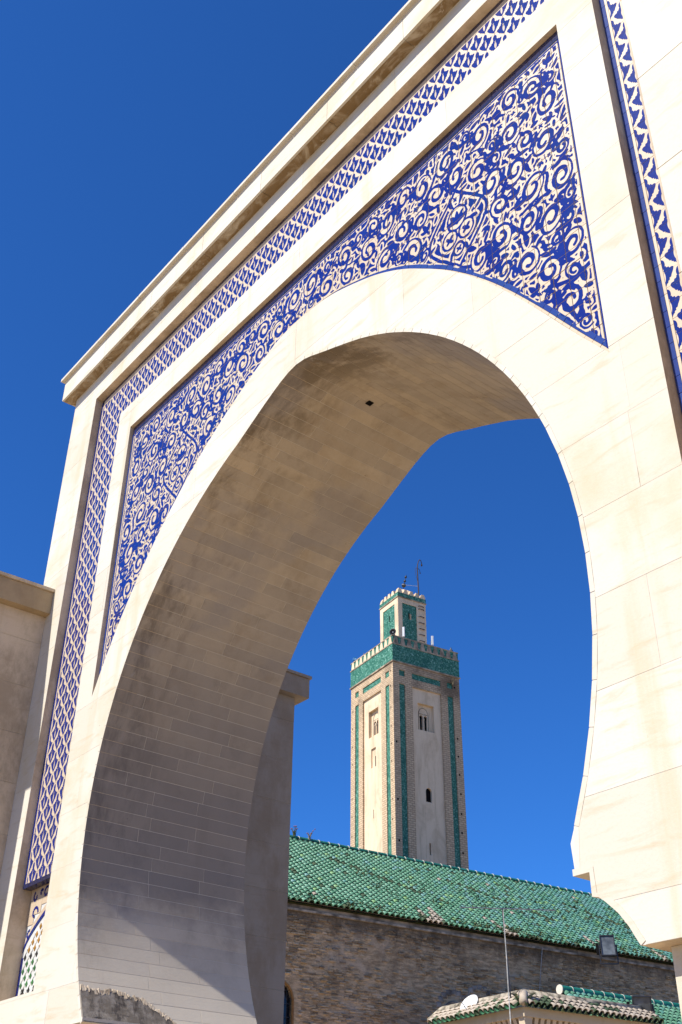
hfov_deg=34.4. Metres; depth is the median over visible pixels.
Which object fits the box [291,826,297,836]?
weed tuft
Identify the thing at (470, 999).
satellite dish
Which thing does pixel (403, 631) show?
panel antenna
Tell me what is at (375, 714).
window
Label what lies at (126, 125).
sky
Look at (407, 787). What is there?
minaret
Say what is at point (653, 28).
wing wall
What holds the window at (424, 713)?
in the minaret
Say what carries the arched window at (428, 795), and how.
in the minaret
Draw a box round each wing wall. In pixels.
[0,571,54,873]
[244,669,311,1023]
[620,0,681,285]
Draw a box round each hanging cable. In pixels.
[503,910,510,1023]
[539,953,541,990]
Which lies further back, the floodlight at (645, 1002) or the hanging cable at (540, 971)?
the hanging cable at (540, 971)
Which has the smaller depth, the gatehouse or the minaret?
the gatehouse
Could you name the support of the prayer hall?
on the plaza pavement
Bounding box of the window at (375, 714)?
[372,710,377,736]
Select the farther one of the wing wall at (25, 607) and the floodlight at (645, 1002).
the floodlight at (645, 1002)
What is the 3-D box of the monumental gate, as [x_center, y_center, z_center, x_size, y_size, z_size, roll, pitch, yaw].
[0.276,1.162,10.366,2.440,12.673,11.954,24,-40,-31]
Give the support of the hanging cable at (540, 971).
hanging from the prayer hall
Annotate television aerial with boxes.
[459,900,555,997]
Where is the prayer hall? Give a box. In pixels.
[283,835,678,1023]
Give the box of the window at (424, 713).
[418,705,432,732]
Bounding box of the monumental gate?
[0,0,681,1023]
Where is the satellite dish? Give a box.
[460,995,477,1016]
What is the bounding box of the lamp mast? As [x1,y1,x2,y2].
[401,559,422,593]
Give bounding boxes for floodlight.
[595,935,618,964]
[626,996,654,1023]
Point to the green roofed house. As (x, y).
(668, 1012)
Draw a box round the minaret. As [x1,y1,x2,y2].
[350,576,468,868]
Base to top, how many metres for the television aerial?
3.184 m
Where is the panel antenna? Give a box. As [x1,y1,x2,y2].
[402,627,404,637]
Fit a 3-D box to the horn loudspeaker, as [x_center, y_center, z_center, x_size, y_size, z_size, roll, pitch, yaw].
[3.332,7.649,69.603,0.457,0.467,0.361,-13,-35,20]
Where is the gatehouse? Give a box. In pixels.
[427,989,664,1023]
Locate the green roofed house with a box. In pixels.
[549,984,681,1023]
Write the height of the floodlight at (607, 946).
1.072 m
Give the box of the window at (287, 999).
[283,981,293,1023]
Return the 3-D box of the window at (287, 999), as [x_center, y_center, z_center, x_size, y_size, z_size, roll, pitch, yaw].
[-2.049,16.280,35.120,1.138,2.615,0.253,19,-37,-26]
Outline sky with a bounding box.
[0,0,592,892]
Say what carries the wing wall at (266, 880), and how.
on the plaza pavement
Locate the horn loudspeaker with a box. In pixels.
[389,629,395,634]

